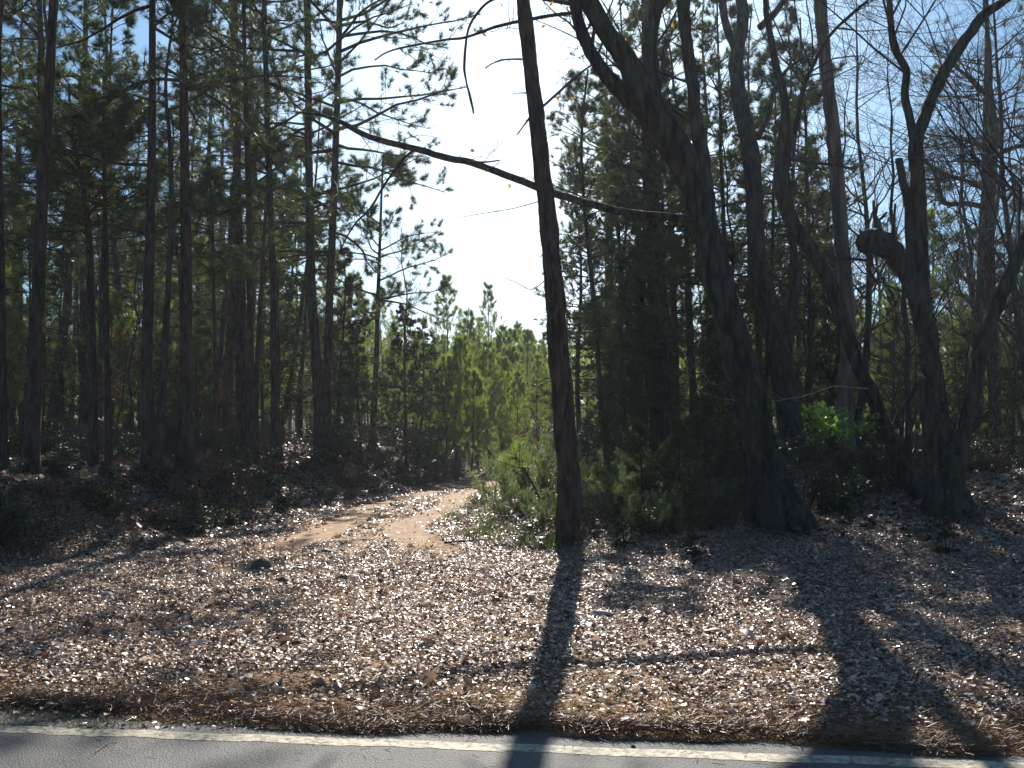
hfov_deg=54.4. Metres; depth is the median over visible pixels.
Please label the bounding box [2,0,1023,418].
sky
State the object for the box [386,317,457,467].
cedar tree
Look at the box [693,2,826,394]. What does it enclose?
tall pine
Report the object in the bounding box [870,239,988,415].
bare tree
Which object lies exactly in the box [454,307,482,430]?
young pine
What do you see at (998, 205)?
bare tree
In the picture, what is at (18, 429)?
shrub
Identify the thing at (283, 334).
cedar tree
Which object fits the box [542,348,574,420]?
young pine
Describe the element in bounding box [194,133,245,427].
tall pine
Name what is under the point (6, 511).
shrub
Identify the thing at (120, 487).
shrub
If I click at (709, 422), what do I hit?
shrub
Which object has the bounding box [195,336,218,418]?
young pine
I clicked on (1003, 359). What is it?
young pine
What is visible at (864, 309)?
tall pine
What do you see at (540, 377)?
young pine
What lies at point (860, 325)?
young pine
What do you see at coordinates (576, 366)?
cedar tree
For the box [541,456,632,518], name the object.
feathery bush
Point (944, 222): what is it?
tall pine
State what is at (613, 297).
pine tree
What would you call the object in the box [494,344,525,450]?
young pine
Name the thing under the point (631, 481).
feathery bush
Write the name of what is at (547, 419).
young pine
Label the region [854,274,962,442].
bare tree
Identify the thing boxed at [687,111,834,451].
bare tree
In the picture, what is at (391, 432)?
shrub
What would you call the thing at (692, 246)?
young pine
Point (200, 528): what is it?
shrub
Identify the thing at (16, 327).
young pine
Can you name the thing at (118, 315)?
young pine
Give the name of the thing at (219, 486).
shrub
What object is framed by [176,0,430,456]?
pine tree
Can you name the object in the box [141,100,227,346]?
tall pine
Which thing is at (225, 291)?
tall pine
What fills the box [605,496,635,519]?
shrub
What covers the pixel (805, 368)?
young pine
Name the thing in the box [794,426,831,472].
shrub
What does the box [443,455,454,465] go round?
shrub
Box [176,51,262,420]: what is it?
tall pine
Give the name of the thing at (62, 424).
shrub
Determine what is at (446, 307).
young pine
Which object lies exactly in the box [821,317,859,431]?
young pine
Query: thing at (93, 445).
pine tree
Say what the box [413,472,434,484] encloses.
shrub
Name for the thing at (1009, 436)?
shrub
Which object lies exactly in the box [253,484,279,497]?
shrub
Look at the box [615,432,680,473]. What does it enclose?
feathery bush
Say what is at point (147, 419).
pine tree
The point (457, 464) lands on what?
wooden post
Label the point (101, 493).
shrub
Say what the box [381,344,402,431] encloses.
young pine
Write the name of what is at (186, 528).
shrub
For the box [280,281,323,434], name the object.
young pine
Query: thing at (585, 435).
shrub
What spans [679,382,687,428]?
young pine
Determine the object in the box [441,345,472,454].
young pine
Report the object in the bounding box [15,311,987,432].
distant woods
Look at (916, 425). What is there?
bare tree
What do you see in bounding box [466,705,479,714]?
dirt clod
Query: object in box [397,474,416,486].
shrub
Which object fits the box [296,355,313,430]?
young pine
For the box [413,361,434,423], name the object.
young pine
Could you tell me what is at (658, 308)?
tall pine
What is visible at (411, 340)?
young pine
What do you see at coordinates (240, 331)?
tall pine
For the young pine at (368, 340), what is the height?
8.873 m
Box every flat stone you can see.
[101,591,112,596]
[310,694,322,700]
[586,610,613,617]
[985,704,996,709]
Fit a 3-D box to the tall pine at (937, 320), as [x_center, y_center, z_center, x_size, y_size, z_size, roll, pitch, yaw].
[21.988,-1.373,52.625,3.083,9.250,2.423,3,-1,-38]
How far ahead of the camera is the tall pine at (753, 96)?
27.34 m
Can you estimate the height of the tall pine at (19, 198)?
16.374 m
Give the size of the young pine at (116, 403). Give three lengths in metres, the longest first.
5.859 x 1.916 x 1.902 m
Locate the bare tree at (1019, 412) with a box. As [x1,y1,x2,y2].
[976,199,1023,424]
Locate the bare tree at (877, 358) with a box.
[863,290,903,417]
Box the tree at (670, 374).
[616,254,717,454]
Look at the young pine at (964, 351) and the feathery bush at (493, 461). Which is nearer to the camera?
the feathery bush at (493, 461)
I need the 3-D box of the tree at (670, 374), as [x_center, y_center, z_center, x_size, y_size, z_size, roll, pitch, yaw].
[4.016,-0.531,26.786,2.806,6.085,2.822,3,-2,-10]
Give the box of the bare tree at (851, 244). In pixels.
[803,115,897,427]
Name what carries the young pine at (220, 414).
on the ground at (292, 473)
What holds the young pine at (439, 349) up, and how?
on the ground at (292, 473)
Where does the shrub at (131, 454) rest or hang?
on the ground at (292, 473)
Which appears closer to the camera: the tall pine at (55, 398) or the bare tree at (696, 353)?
the tall pine at (55, 398)
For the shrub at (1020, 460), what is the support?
on the ground at (292, 473)
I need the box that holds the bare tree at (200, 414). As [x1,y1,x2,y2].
[158,243,218,417]
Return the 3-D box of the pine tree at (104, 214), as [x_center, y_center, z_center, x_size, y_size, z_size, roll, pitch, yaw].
[-7.089,-1.719,17.404,3.435,6.588,2.624,1,-3,-31]
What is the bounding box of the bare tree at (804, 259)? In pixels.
[739,106,881,435]
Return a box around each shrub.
[0,456,31,479]
[0,476,35,506]
[0,499,46,549]
[0,502,35,531]
[0,508,36,554]
[7,400,85,454]
[7,407,79,449]
[8,421,22,452]
[8,425,23,455]
[8,432,16,453]
[10,517,65,559]
[17,405,84,451]
[22,425,58,454]
[41,452,93,477]
[50,434,87,455]
[51,427,72,450]
[52,442,87,461]
[57,414,87,436]
[57,421,114,456]
[75,481,142,516]
[77,414,137,455]
[79,478,123,509]
[89,492,132,519]
[93,444,134,473]
[95,464,121,479]
[100,475,138,505]
[112,422,125,437]
[116,446,139,460]
[117,432,167,454]
[119,440,138,452]
[128,402,194,452]
[129,462,179,494]
[139,505,178,529]
[156,494,207,536]
[164,500,221,534]
[167,486,210,506]
[168,430,204,464]
[169,513,214,534]
[173,483,199,495]
[180,437,249,483]
[180,445,251,505]
[182,523,205,536]
[198,473,239,497]
[208,507,240,526]
[215,483,265,521]
[217,468,257,490]
[223,466,275,507]
[240,461,285,487]
[242,454,262,466]
[246,420,294,457]
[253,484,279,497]
[258,411,297,441]
[259,445,282,461]
[268,427,299,444]
[270,494,294,508]
[271,461,289,474]
[272,493,289,502]
[283,492,304,507]
[292,422,344,446]
[296,457,318,473]
[307,446,338,468]
[308,434,347,469]
[310,486,341,503]
[323,423,358,457]
[342,490,356,500]
[343,410,386,441]
[359,459,374,470]
[367,475,378,483]
[367,487,383,494]
[369,450,396,473]
[378,444,397,460]
[378,472,388,479]
[381,433,402,445]
[382,423,401,437]
[383,464,396,475]
[391,464,415,478]
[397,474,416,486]
[397,480,409,485]
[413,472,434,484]
[415,477,429,485]
[424,455,452,474]
[437,447,453,457]
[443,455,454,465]
[446,463,466,473]
[461,457,470,468]
[464,459,481,468]
[550,419,599,466]
[556,471,616,526]
[578,426,614,473]
[601,432,637,462]
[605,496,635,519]
[620,429,728,495]
[628,500,674,535]
[636,492,699,534]
[639,470,692,501]
[647,478,677,500]
[697,419,811,483]
[774,411,806,457]
[778,422,861,510]
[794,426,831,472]
[796,417,886,474]
[796,436,842,473]
[800,401,881,490]
[806,450,876,482]
[806,466,877,512]
[810,419,909,495]
[849,455,878,478]
[862,452,921,493]
[865,415,921,472]
[912,428,921,448]
[967,453,997,473]
[970,438,1001,467]
[970,449,1014,471]
[971,421,1012,453]
[991,400,1023,467]
[1003,430,1022,452]
[1009,446,1023,465]
[1013,443,1023,465]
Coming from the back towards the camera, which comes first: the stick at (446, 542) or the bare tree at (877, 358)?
the bare tree at (877, 358)
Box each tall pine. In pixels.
[1,0,135,427]
[1,21,78,421]
[1,45,34,126]
[2,0,67,167]
[2,0,115,424]
[2,0,159,426]
[2,70,21,200]
[2,79,56,257]
[3,0,75,427]
[3,0,174,426]
[4,163,33,358]
[4,211,22,260]
[17,269,28,421]
[23,83,124,395]
[26,192,70,338]
[27,82,135,327]
[29,0,168,448]
[35,153,101,411]
[49,0,196,437]
[49,174,97,388]
[70,145,145,425]
[75,183,141,379]
[95,213,140,401]
[96,79,176,425]
[112,238,154,408]
[121,103,234,434]
[138,79,229,374]
[139,26,232,419]
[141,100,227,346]
[147,0,317,443]
[147,1,278,427]
[156,0,362,445]
[168,53,268,433]
[174,4,334,409]
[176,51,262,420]
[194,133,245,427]
[201,230,259,426]
[219,200,299,360]
[246,153,337,398]
[254,92,363,430]
[256,161,308,389]
[276,190,323,428]
[549,39,669,403]
[557,0,687,413]
[567,8,687,431]
[573,111,667,427]
[580,96,671,431]
[600,1,747,444]
[603,61,703,446]
[607,53,711,455]
[636,140,704,413]
[642,0,775,432]
[647,0,789,458]
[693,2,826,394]
[700,230,744,324]
[702,43,831,395]
[713,1,852,395]
[720,176,783,413]
[735,11,871,459]
[855,216,911,420]
[855,281,877,436]
[886,0,1023,433]
[891,168,971,411]
[907,273,945,363]
[940,222,996,390]
[994,236,1023,419]
[997,154,1023,341]
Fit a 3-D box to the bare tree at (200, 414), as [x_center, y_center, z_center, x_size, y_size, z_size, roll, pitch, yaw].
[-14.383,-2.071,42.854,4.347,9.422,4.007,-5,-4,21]
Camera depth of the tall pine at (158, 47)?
46.55 m
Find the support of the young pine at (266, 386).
on the ground at (292, 473)
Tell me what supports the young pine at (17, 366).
on the ground at (292, 473)
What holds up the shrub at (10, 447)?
on the ground at (292, 473)
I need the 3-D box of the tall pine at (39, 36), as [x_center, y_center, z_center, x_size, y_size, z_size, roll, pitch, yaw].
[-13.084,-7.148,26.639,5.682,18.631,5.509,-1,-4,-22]
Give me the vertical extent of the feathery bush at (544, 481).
1.269 m
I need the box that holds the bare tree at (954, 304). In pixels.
[928,219,1013,415]
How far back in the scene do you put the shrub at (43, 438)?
19.87 m
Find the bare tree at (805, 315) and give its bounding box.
[755,254,838,419]
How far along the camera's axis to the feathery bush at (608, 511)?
14.05 m
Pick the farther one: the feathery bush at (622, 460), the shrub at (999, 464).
the shrub at (999, 464)
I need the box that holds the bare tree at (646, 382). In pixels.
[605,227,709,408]
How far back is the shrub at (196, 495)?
15.92 m
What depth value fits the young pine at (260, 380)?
52.34 m
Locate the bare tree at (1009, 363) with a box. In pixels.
[949,263,1023,435]
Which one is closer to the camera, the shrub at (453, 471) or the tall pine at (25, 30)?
the shrub at (453, 471)
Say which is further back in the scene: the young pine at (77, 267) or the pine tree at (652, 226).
the young pine at (77, 267)
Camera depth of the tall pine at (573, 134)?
38.56 m
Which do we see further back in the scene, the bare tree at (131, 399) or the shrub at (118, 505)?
the bare tree at (131, 399)
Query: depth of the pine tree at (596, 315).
24.08 m
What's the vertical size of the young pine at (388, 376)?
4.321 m
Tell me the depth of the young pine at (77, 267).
34.32 m
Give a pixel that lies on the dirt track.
(339, 526)
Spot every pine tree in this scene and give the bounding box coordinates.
[0,0,82,472]
[0,0,100,476]
[4,58,179,467]
[4,99,197,466]
[12,0,241,473]
[32,0,339,477]
[58,0,238,474]
[133,162,280,458]
[142,0,276,455]
[175,0,488,463]
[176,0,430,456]
[196,0,361,462]
[213,130,334,438]
[297,149,458,459]
[455,0,597,547]
[532,65,642,452]
[550,0,745,455]
[575,173,673,427]
[640,150,712,431]
[732,0,994,439]
[764,133,833,387]
[814,0,856,462]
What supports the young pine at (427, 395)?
on the ground at (292, 473)
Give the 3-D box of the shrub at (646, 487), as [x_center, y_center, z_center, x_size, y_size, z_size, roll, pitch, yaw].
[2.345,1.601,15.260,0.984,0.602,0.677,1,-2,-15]
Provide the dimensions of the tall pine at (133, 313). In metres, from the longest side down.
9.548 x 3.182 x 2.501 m
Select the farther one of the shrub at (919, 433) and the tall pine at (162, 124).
the tall pine at (162, 124)
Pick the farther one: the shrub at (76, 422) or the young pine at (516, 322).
the young pine at (516, 322)
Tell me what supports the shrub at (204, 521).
on the ground at (292, 473)
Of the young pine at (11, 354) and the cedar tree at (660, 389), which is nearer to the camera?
the cedar tree at (660, 389)
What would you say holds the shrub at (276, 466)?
on the ground at (292, 473)
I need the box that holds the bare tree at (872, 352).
[821,279,911,419]
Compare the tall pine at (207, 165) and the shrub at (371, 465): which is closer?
the shrub at (371, 465)
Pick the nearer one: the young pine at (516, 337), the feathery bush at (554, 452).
the feathery bush at (554, 452)
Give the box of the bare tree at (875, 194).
[848,123,943,438]
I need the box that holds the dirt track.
[279,467,554,557]
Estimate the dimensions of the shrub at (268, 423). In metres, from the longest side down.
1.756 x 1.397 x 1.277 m
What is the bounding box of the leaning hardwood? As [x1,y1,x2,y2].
[296,0,818,534]
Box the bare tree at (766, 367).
[688,198,832,409]
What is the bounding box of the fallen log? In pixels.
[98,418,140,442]
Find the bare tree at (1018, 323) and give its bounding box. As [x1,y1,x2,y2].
[877,0,1023,379]
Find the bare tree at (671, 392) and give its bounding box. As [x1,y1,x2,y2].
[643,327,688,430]
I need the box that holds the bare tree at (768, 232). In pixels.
[694,177,785,405]
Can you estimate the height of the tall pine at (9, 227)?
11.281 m
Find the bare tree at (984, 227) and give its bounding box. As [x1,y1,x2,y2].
[954,1,1023,324]
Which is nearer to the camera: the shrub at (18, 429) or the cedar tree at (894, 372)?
the shrub at (18, 429)
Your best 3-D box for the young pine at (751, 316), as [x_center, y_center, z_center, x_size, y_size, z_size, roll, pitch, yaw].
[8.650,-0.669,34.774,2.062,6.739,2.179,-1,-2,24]
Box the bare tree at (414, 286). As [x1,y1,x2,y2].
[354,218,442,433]
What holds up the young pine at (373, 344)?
on the ground at (292, 473)
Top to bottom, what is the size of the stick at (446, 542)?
0.171 m
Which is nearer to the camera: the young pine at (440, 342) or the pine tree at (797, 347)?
the pine tree at (797, 347)
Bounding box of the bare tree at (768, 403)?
[753,298,827,414]
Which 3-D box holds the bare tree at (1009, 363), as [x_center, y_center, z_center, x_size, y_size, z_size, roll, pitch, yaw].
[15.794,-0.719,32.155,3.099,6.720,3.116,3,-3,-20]
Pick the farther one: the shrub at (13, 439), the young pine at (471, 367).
the young pine at (471, 367)
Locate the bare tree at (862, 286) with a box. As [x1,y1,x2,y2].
[762,71,907,433]
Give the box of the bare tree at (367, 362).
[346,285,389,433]
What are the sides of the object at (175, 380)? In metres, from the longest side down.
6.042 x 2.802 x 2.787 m
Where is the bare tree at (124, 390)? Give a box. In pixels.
[98,316,140,460]
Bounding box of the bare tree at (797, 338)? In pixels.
[750,198,860,403]
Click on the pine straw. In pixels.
(289, 718)
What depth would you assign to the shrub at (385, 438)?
30.53 m
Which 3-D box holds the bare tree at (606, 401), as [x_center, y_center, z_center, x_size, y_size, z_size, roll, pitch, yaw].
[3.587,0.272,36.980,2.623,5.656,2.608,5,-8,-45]
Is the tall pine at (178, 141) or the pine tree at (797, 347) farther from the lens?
the tall pine at (178, 141)
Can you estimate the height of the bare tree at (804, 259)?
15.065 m
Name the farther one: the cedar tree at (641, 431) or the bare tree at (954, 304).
the bare tree at (954, 304)
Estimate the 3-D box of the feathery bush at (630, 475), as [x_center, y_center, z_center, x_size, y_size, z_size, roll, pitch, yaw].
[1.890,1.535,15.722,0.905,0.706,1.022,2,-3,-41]
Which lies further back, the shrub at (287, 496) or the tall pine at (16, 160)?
the tall pine at (16, 160)
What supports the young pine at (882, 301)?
on the ground at (292, 473)
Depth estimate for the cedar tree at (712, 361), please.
28.05 m
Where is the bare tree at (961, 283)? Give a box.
[940,226,1003,367]
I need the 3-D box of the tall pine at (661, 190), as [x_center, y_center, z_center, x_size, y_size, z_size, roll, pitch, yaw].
[3.531,-3.974,27.429,3.488,13.054,3.239,2,-4,-42]
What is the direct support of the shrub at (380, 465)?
on the ground at (292, 473)
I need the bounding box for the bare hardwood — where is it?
[718,0,1023,454]
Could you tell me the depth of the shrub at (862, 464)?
19.21 m
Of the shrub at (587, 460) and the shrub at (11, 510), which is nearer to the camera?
the shrub at (11, 510)
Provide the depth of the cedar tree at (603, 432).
15.42 m
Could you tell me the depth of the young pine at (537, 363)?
35.91 m
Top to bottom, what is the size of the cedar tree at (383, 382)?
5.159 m
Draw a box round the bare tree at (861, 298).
[787,208,884,404]
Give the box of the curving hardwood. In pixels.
[689,0,989,499]
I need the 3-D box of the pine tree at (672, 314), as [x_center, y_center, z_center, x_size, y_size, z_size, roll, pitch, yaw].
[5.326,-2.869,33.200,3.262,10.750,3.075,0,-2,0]
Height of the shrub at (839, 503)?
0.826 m
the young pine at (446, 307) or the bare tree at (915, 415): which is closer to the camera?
the bare tree at (915, 415)
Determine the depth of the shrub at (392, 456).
27.58 m
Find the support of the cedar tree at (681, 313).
on the ground at (292, 473)
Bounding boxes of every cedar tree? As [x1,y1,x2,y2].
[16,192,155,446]
[23,238,87,426]
[169,300,222,424]
[254,195,311,428]
[263,172,338,444]
[301,246,378,455]
[329,322,393,468]
[370,301,444,468]
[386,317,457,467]
[531,148,629,434]
[569,125,645,439]
[586,420,622,496]
[589,332,657,453]
[594,218,684,453]
[607,495,636,547]
[617,419,664,511]
[656,418,704,527]
[666,193,726,432]
[676,501,707,558]
[691,238,768,441]
[768,133,856,453]
[801,294,868,453]
[816,433,849,500]
[856,414,889,494]
[864,296,921,444]
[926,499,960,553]
[945,318,998,437]
[981,305,1023,458]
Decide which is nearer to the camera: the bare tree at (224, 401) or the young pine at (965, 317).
the bare tree at (224, 401)
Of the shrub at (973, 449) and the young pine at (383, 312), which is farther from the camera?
the young pine at (383, 312)
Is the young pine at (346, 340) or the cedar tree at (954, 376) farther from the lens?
the young pine at (346, 340)
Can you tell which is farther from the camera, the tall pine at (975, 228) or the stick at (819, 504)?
the tall pine at (975, 228)
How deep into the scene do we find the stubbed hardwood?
15.17 m
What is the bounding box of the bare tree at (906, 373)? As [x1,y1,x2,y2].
[797,25,995,454]
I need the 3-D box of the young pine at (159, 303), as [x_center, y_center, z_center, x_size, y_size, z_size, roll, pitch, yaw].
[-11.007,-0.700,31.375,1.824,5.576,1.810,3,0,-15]
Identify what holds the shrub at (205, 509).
on the ground at (292, 473)
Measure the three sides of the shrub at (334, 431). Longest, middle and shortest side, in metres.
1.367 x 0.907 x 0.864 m
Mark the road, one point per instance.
(28, 750)
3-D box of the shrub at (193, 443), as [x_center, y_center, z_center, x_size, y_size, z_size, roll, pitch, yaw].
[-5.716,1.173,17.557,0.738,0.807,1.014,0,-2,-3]
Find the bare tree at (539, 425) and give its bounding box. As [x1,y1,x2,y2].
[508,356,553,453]
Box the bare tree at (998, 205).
[933,56,1023,311]
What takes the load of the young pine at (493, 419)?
on the ground at (292, 473)
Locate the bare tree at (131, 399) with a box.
[51,205,179,440]
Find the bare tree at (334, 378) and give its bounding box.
[294,297,370,455]
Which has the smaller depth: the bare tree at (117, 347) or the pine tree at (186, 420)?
the pine tree at (186, 420)
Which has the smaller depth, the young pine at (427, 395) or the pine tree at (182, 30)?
the pine tree at (182, 30)
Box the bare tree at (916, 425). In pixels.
[872,190,976,427]
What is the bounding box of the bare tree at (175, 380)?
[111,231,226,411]
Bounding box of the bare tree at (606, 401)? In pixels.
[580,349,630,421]
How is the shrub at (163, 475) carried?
on the ground at (292, 473)
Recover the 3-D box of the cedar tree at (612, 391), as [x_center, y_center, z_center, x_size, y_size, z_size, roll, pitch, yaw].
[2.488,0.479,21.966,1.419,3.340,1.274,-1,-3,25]
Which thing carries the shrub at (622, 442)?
on the ground at (292, 473)
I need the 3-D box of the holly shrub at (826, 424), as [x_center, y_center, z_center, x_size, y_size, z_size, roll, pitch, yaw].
[5.533,1.157,16.701,1.085,1.772,1.465,2,-3,-41]
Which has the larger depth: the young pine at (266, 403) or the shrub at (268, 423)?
the young pine at (266, 403)
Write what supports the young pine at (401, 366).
on the ground at (292, 473)
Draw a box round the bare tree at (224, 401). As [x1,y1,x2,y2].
[194,349,246,443]
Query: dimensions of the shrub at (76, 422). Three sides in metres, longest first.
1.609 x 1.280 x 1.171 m
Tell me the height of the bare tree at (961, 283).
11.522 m
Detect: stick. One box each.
[444,528,500,543]
[810,499,851,508]
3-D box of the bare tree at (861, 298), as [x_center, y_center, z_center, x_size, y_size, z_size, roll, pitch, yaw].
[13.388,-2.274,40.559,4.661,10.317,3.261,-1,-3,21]
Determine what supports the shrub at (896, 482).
on the ground at (292, 473)
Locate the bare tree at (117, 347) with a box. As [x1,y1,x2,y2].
[74,274,133,413]
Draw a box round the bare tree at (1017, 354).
[998,274,1023,433]
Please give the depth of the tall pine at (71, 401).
57.24 m
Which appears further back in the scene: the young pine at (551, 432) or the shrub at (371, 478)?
the young pine at (551, 432)
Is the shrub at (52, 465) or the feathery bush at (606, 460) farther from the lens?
the feathery bush at (606, 460)
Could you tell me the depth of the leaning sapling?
14.55 m
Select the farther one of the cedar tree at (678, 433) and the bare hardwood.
the bare hardwood
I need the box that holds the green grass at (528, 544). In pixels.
[436,475,762,555]
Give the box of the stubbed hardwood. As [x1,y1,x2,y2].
[758,0,1023,520]
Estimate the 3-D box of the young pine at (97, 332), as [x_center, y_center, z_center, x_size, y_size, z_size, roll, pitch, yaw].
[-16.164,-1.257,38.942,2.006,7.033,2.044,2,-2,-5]
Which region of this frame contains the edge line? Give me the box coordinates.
[0,725,1023,767]
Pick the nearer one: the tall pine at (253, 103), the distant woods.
the tall pine at (253, 103)
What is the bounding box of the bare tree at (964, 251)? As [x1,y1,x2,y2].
[901,108,1008,375]
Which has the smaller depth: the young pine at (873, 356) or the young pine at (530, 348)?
the young pine at (530, 348)
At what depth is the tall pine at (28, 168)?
28.80 m
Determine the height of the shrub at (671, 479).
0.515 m
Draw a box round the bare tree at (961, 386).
[941,315,985,418]
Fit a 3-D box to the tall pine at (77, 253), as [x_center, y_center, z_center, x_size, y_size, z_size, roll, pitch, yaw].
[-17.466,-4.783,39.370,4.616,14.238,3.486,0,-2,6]
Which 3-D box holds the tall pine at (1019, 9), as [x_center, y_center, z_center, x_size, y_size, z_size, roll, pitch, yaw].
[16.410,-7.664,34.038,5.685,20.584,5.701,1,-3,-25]
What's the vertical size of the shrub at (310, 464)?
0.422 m
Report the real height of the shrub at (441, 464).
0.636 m
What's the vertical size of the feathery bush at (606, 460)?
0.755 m
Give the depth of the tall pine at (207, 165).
36.22 m
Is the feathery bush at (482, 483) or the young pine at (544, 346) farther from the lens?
the young pine at (544, 346)
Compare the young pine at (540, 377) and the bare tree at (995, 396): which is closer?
the bare tree at (995, 396)
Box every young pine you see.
[5,201,75,420]
[5,242,25,411]
[6,306,17,372]
[45,206,111,428]
[45,322,76,423]
[73,267,117,403]
[95,288,138,421]
[103,331,120,416]
[110,238,161,432]
[116,341,140,424]
[128,235,179,403]
[136,276,179,414]
[154,223,224,400]
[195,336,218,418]
[204,254,234,421]
[212,338,235,423]
[225,192,296,442]
[254,321,267,407]
[259,291,298,414]
[259,371,270,420]
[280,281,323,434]
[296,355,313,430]
[304,250,351,403]
[335,269,372,423]
[335,332,362,416]
[355,292,380,421]
[359,324,380,429]
[363,285,399,424]
[365,314,384,407]
[377,347,401,418]
[379,314,403,422]
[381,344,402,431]
[383,349,401,422]
[393,344,415,427]
[402,336,422,425]
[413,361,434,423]
[415,343,441,439]
[421,369,432,424]
[426,273,468,354]
[427,347,444,425]
[428,351,464,470]
[436,333,450,360]
[437,339,446,416]
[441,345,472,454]
[445,334,477,470]
[453,366,488,478]
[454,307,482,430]
[462,344,479,418]
[463,339,507,470]
[472,281,508,395]
[472,317,487,423]
[473,336,487,429]
[479,367,502,438]
[486,354,519,453]
[491,332,514,389]
[493,323,518,425]
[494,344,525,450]
[502,369,531,454]
[504,327,526,398]
[512,323,530,422]
[514,320,526,383]
[515,328,542,430]
[521,353,550,458]
[522,332,543,416]
[533,331,551,427]
[535,339,548,428]
[542,347,571,411]
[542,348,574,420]
[542,412,553,428]
[545,374,573,434]
[567,325,575,397]
[580,330,614,430]
[580,369,596,419]
[590,283,648,432]
[677,238,726,418]
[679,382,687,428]
[697,318,725,426]
[743,299,775,417]
[793,229,864,432]
[799,301,823,418]
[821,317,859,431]
[855,309,880,438]
[864,324,887,418]
[872,282,918,436]
[872,351,894,418]
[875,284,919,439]
[895,206,963,407]
[942,297,971,426]
[944,375,961,424]
[958,280,1000,427]
[983,337,1020,430]
[1001,310,1023,434]
[1003,263,1023,414]
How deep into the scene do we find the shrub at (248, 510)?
16.23 m
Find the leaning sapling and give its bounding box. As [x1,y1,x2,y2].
[496,437,549,515]
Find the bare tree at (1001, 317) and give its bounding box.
[943,245,1016,405]
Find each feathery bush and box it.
[467,461,528,500]
[470,433,556,507]
[473,444,526,484]
[481,486,534,520]
[490,427,583,497]
[518,485,556,525]
[527,431,583,479]
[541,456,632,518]
[554,463,606,486]
[579,458,620,480]
[581,448,653,492]
[581,476,652,521]
[584,450,627,467]
[586,455,633,479]
[607,472,655,496]
[609,461,660,496]
[614,481,699,534]
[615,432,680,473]
[636,488,676,507]
[650,450,724,489]
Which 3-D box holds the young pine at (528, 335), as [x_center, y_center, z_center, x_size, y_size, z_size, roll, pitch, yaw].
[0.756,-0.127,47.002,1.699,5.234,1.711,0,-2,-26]
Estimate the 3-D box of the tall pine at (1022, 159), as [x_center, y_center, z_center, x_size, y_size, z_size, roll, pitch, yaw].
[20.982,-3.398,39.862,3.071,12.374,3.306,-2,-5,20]
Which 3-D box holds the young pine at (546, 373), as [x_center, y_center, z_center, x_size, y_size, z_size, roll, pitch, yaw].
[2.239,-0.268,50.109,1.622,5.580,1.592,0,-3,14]
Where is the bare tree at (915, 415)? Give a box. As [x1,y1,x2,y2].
[869,199,956,450]
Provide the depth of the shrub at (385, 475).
24.45 m
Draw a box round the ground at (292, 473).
[0,417,1023,755]
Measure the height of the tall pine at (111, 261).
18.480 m
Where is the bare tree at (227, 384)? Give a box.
[197,242,295,413]
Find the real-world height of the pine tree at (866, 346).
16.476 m
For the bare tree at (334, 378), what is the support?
on the ground at (292, 473)
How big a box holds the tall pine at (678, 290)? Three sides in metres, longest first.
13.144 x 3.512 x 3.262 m
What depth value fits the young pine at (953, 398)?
40.57 m
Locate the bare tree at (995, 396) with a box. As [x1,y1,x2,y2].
[933,184,1023,449]
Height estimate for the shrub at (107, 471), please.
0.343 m
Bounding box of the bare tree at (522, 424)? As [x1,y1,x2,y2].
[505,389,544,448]
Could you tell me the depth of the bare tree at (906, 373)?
26.40 m
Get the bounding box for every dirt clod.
[251,559,270,569]
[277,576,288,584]
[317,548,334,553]
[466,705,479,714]
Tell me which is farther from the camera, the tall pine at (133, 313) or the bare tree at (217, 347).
the tall pine at (133, 313)
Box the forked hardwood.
[718,0,882,465]
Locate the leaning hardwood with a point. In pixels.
(636, 88)
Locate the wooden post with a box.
[454,444,459,481]
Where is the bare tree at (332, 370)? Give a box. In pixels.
[305,305,348,413]
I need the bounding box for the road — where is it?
[0,714,1023,767]
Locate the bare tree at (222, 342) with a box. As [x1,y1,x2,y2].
[205,289,264,431]
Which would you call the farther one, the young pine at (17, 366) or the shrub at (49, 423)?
the young pine at (17, 366)
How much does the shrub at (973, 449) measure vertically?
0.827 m
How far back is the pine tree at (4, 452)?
14.59 m
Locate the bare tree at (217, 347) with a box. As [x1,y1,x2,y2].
[200,255,257,411]
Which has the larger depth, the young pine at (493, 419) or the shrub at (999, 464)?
the young pine at (493, 419)
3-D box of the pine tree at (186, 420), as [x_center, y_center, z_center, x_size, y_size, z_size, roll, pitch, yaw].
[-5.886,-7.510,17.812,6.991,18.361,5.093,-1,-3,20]
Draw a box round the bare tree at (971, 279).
[898,53,1021,435]
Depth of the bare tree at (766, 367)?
24.84 m
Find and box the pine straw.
[0,552,1023,767]
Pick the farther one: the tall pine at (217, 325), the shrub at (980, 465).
the tall pine at (217, 325)
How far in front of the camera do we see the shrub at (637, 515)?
12.92 m
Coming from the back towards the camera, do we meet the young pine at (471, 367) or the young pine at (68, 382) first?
the young pine at (471, 367)
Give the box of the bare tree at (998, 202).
[901,49,1023,367]
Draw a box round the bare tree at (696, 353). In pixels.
[669,275,722,412]
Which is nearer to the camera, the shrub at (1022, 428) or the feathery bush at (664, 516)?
the feathery bush at (664, 516)

